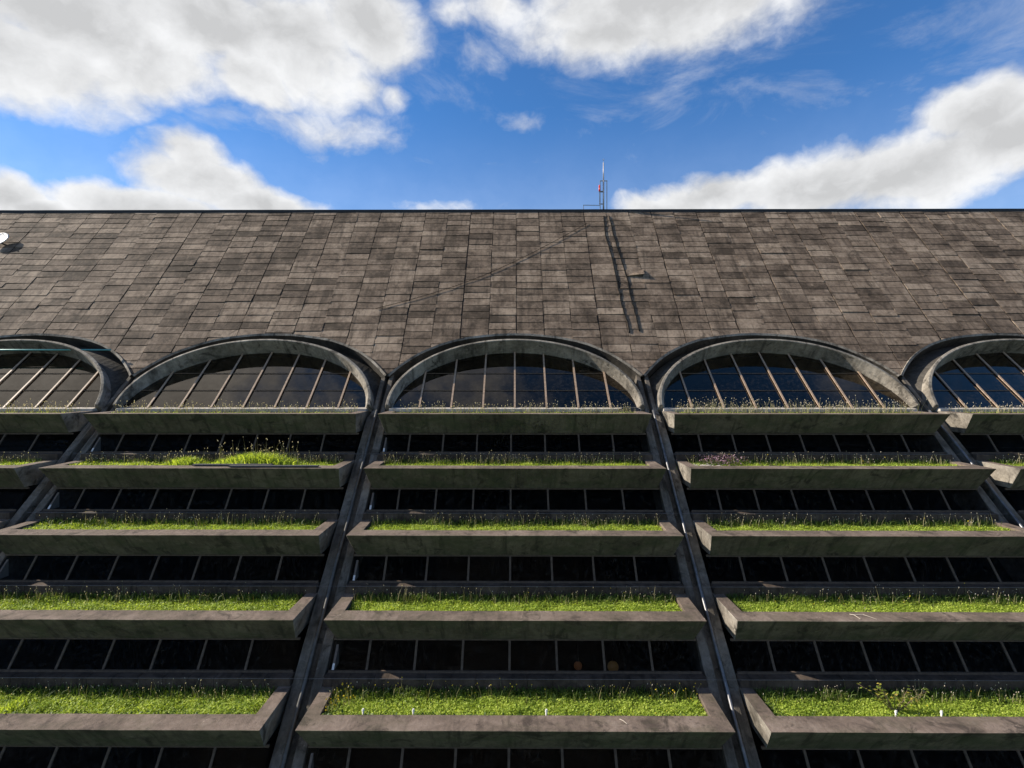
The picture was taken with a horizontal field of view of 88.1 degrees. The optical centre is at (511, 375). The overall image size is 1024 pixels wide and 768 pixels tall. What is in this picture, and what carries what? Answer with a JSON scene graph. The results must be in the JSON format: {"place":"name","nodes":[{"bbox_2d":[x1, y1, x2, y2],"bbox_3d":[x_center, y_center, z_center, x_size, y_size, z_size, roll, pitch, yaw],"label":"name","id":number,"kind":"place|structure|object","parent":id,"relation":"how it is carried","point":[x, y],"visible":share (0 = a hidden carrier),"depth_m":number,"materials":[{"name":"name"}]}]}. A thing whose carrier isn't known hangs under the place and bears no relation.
{"place":"outdoors","nodes":[
{"label":"outdoors","id":0,"kind":"place"},
{"bbox_2d":[0,0,1023,209],"label":"sky","id":1,"kind":"structure","parent":0,"point":[105,104],"materials":[{"name":"blue"}]},
{"label":"ground","id":2,"kind":"structure","parent":0,"visible":0},
{"bbox_2d":[0,209,1023,767],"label":"building","id":3,"kind":"structure","parent":2,"relation":"on","point":[736,307],"depth_m":28.96,"materials":[{"name":"concrete"}]},
{"bbox_2d":[0,233,8,242],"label":"satellite dish","id":4,"kind":"object","parent":3,"relation":"attached to","point":[4,237],"visible":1,"depth_m":45.01,"materials":[{"name":"white plastic"}]},
{"bbox_2d":[0,486,29,518],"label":"window","id":5,"kind":"structure","parent":3,"relation":"in","point":[11,498],"depth_m":28.69,"materials":[{"name":"black glass"}]},
{"bbox_2d":[0,692,36,713],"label":"grass tuft","id":6,"kind":"object","parent":3,"relation":"in","point":[10,707],"visible":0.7,"depth_m":20.83,"materials":[{"name":"green plant"}]},
{"bbox_2d":[0,451,46,464],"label":"grass","id":7,"kind":"structure","parent":3,"relation":"in","point":[20,461],"depth_m":30.27,"materials":[{"name":"green plant"}]},
{"bbox_2d":[0,432,73,461],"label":"window","id":8,"kind":"structure","parent":3,"relation":"in","point":[49,446],"depth_m":31.53,"materials":[{"name":"black glass"}]},
{"bbox_2d":[0,398,88,412],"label":"grass","id":9,"kind":"structure","parent":3,"relation":"in","point":[48,408],"depth_m":32.79,"materials":[{"name":"green plant"}]},
{"bbox_2d":[0,349,110,350],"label":"pipe","id":10,"kind":"object","parent":3,"relation":"attached to","point":[53,349],"visible":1,"depth_m":36.76,"materials":[{"name":"grey metal"}]},
{"bbox_2d":[0,333,132,411],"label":"arched window","id":11,"kind":"structure","parent":3,"relation":"in","point":[74,376],"depth_m":36.13,"materials":[{"name":"grey metal"}]},
{"bbox_2d":[0,741,270,767],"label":"window","id":12,"kind":"structure","parent":3,"relation":"in","point":[10,756],"depth_m":20.09,"materials":[{"name":"black glass"}]},
{"bbox_2d":[0,678,281,713],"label":"grass","id":13,"kind":"structure","parent":3,"relation":"in","point":[109,700],"depth_m":21.27,"materials":[{"name":"green plant"}]},
{"bbox_2d":[0,635,300,695],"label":"window","id":14,"kind":"structure","parent":3,"relation":"in","point":[116,662],"depth_m":22.66,"materials":[{"name":"black glass"}]},
{"bbox_2d":[0,581,305,610],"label":"grass","id":15,"kind":"structure","parent":3,"relation":"in","point":[121,601],"depth_m":24.30,"materials":[{"name":"green plant"}]},
{"bbox_2d":[0,552,324,597],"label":"window","id":16,"kind":"structure","parent":3,"relation":"in","point":[230,574],"depth_m":25.60,"materials":[{"name":"black glass"}]},
{"bbox_2d":[20,510,325,529],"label":"grass","id":17,"kind":"structure","parent":3,"relation":"in","point":[170,524],"depth_m":27.23,"materials":[{"name":"green plant"}]},
{"bbox_2d":[159,448,212,464],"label":"tall grass","id":18,"kind":"structure","parent":3,"relation":"in","point":[189,460],"depth_m":29.79,"materials":[{"name":"green plant"}]},
{"bbox_2d":[36,486,343,524],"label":"window","id":19,"kind":"structure","parent":3,"relation":"in","point":[145,503],"depth_m":28.52,"materials":[{"name":"black glass"}]},
{"bbox_2d":[69,451,341,464],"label":"grass","id":20,"kind":"structure","parent":3,"relation":"in","point":[140,461],"depth_m":30.22,"materials":[{"name":"green plant"}]},
{"bbox_2d":[81,432,358,462],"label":"window","id":21,"kind":"structure","parent":3,"relation":"in","point":[117,445],"depth_m":31.48,"materials":[{"name":"black glass"}]},
{"bbox_2d":[192,464,272,465],"bbox_3d":[-15.125,4.835,28.648,4.285,0.072,0.256,0,0,0],"label":"plank","id":22,"kind":"object","parent":3,"relation":"on","point":[225,464],"visible":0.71,"depth_m":28.52,"materials":[{"name":"wood"}]},
{"bbox_2d":[111,399,357,412],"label":"grass","id":23,"kind":"structure","parent":3,"relation":"in","point":[217,411],"depth_m":32.75,"materials":[{"name":"green plant"}]},
{"bbox_2d":[113,333,385,411],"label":"arched window","id":24,"kind":"structure","parent":3,"relation":"in","point":[270,369],"depth_m":35.69,"materials":[{"name":"black glass"}]},
{"bbox_2d":[203,437,316,464],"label":"tall grass","id":25,"kind":"structure","parent":3,"relation":"in","point":[261,458],"depth_m":29.57,"materials":[{"name":"green plant"}]},
{"bbox_2d":[228,465,318,466],"bbox_3d":[-12.702,4.835,28.235,4.722,0.072,0.256,0,0,0],"label":"plank","id":26,"kind":"object","parent":3,"relation":"on","point":[273,466],"visible":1,"depth_m":28.20,"materials":[{"name":"wood"}]},
{"bbox_2d":[375,223,586,308],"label":"wire","id":27,"kind":"object","parent":3,"relation":"attached to","point":[482,275],"visible":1,"depth_m":42.03,"materials":[{"name":"black rubber"}]},
{"bbox_2d":[0,585,1023,587],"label":"wire","id":28,"kind":"object","parent":3,"relation":"attached to","point":[550,586],"visible":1,"depth_m":24.72,"materials":[{"name":"black metal"}]},
{"bbox_2d":[366,510,661,529],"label":"grass","id":29,"kind":"structure","parent":3,"relation":"in","point":[505,524],"depth_m":27.15,"materials":[{"name":"green plant"}]},
{"bbox_2d":[321,678,707,715],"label":"grass","id":30,"kind":"structure","parent":3,"relation":"in","point":[535,701],"depth_m":21.16,"materials":[{"name":"green plant"}]},
{"bbox_2d":[348,585,681,610],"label":"grass","id":31,"kind":"structure","parent":3,"relation":"in","point":[452,602],"depth_m":24.17,"materials":[{"name":"green plant"}]},
{"bbox_2d":[382,450,647,465],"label":"grass","id":32,"kind":"structure","parent":3,"relation":"in","point":[516,462],"depth_m":30.14,"materials":[{"name":"green plant"}]},
{"bbox_2d":[378,432,651,463],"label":"window","id":33,"kind":"structure","parent":3,"relation":"in","point":[629,446],"depth_m":31.34,"materials":[{"name":"black glass"}]},
{"bbox_2d":[363,486,666,524],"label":"window","id":34,"kind":"structure","parent":3,"relation":"in","point":[401,503],"depth_m":28.41,"materials":[{"name":"black glass"}]},
{"bbox_2d":[346,553,683,603],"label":"window","id":35,"kind":"structure","parent":3,"relation":"in","point":[388,574],"depth_m":25.50,"materials":[{"name":"black glass"}]},
{"bbox_2d":[323,637,706,695],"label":"window","id":36,"kind":"structure","parent":3,"relation":"in","point":[355,662],"depth_m":22.57,"materials":[{"name":"black glass"}]},
{"bbox_2d":[305,745,724,767],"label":"window","id":37,"kind":"structure","parent":3,"relation":"in","point":[317,757],"depth_m":20.03,"materials":[{"name":"black glass"}]},
{"bbox_2d":[385,333,644,411],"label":"arched window","id":38,"kind":"structure","parent":3,"relation":"in","point":[517,368],"depth_m":35.61,"materials":[{"name":"black glass"}]},
{"bbox_2d":[393,399,638,412],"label":"grass","id":39,"kind":"structure","parent":3,"relation":"in","point":[425,411],"depth_m":32.66,"materials":[{"name":"green plant"}]},
{"bbox_2d":[186,678,980,680],"bbox_3d":[0.114,12.533,21.823,51.200,0.022,0.013,0,0,0],"label":"wire","id":40,"kind":"object","parent":3,"relation":"attached to","point":[582,679],"visible":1,"depth_m":21.80,"materials":[{"name":"grey metal"}]},
{"bbox_2d":[583,159,606,208],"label":"antenna","id":41,"kind":"object","parent":3,"relation":"on","point":[600,191],"visible":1,"depth_m":47.86,"materials":[{"name":"metal"}]},
{"bbox_2d":[603,216,629,332],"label":"cable","id":42,"kind":"object","parent":3,"relation":"attached to","point":[615,275],"visible":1,"depth_m":41.99,"materials":[{"name":"black metal"}]},
{"bbox_2d":[609,216,639,331],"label":"cable","id":43,"kind":"object","parent":3,"relation":"attached to","point":[625,274],"visible":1,"depth_m":42.02,"materials":[{"name":"black rubber"}]},
{"bbox_2d":[619,407,640,410],"bbox_3d":[7.385,2.128,33.338,1.344,0.224,0.352,0,0,0],"label":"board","id":44,"kind":"object","parent":3,"relation":"on","point":[632,409],"visible":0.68,"depth_m":33.16,"materials":[{"name":"wood"}]},
{"bbox_2d":[626,269,643,275],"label":"loose slab","id":45,"kind":"object","parent":3,"relation":"on","point":[635,272],"depth_m":42.21,"materials":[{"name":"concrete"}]},
{"bbox_2d":[573,513,758,513],"bbox_3d":[0.145,7.199,27.631,51.200,0.021,0.013,0,0,0],"label":"wire","id":46,"kind":"object","parent":3,"relation":"attached to","point":[666,513],"visible":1,"depth_m":27.58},
{"bbox_2d":[676,454,747,468],"bbox_3d":[11.177,4.838,29.667,4.136,0.778,1.746,0,0,0],"label":"flowering plant","id":47,"kind":"object","parent":3,"relation":"in","point":[727,462],"visible":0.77,"depth_m":29.65,"materials":[{"name":"purple plant"}]},
{"bbox_2d":[644,333,919,411],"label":"arched window","id":48,"kind":"structure","parent":3,"relation":"in","point":[762,367],"depth_m":35.55,"materials":[{"name":"glass"}]},
{"bbox_2d":[674,395,926,412],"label":"grass","id":49,"kind":"structure","parent":3,"relation":"in","point":[830,410],"depth_m":32.59,"materials":[{"name":"green plant"}]},
{"bbox_2d":[671,432,951,463],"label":"window","id":50,"kind":"structure","parent":3,"relation":"in","point":[881,446],"depth_m":31.27,"materials":[{"name":"black glass"}]},
{"bbox_2d":[685,449,957,465],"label":"grass","id":51,"kind":"structure","parent":3,"relation":"in","point":[883,462],"depth_m":30.02,"materials":[{"name":"green plant"}]},
{"bbox_2d":[686,486,997,523],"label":"window","id":52,"kind":"structure","parent":3,"relation":"in","point":[874,504],"depth_m":28.33,"materials":[{"name":"black glass"}]},
{"bbox_2d":[705,512,1014,530],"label":"grass","id":53,"kind":"structure","parent":3,"relation":"in","point":[890,525],"depth_m":27.05,"materials":[{"name":"green plant"}]},
{"bbox_2d":[705,553,1023,600],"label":"window","id":54,"kind":"structure","parent":3,"relation":"in","point":[806,575],"depth_m":25.42,"materials":[{"name":"black glass"}]},
{"bbox_2d":[722,585,1023,611],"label":"grass","id":55,"kind":"structure","parent":3,"relation":"in","point":[889,603],"depth_m":24.09,"materials":[{"name":"green plant"}]},
{"bbox_2d":[729,636,1023,699],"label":"window","id":56,"kind":"structure","parent":3,"relation":"in","point":[764,663],"depth_m":22.50,"materials":[{"name":"black glass"}]},
{"bbox_2d":[751,679,1023,716],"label":"grass","id":57,"kind":"structure","parent":3,"relation":"in","point":[1009,703],"depth_m":21.11,"materials":[{"name":"green plant"}]},
{"bbox_2d":[856,683,928,711],"bbox_3d":[14.870,12.558,20.649,2.531,1.267,0.612,0,0,0],"label":"plant","id":58,"kind":"object","parent":57,"relation":"in","point":[890,706],"visible":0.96,"depth_m":20.59,"materials":[{"name":"green plant"}]},
{"bbox_2d":[760,743,1023,767],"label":"window","id":59,"kind":"structure","parent":3,"relation":"in","point":[773,757],"depth_m":19.96,"materials":[{"name":"black glass"}]},
{"bbox_2d":[900,333,1023,411],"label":"arched window","id":60,"kind":"structure","parent":3,"relation":"in","point":[979,369],"depth_m":35.81,"materials":[{"name":"black glass"}]},
{"bbox_2d":[945,400,1023,412],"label":"grass","id":61,"kind":"structure","parent":3,"relation":"in","point":[998,410],"depth_m":32.53,"materials":[{"name":"green plant"}]},
{"bbox_2d":[959,432,1023,461],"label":"window","id":62,"kind":"structure","parent":3,"relation":"in","point":[981,446],"depth_m":31.25,"materials":[{"name":"black glass"}]},
{"bbox_2d":[990,453,1023,465],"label":"grass","id":63,"kind":"structure","parent":3,"relation":"in","point":[1013,462],"depth_m":30.12,"materials":[{"name":"green plant"}]},
{"bbox_2d":[1004,487,1023,519],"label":"window","id":64,"kind":"structure","parent":3,"relation":"in","point":[1016,495],"depth_m":28.49,"materials":[{"name":"black glass"}]}
]}

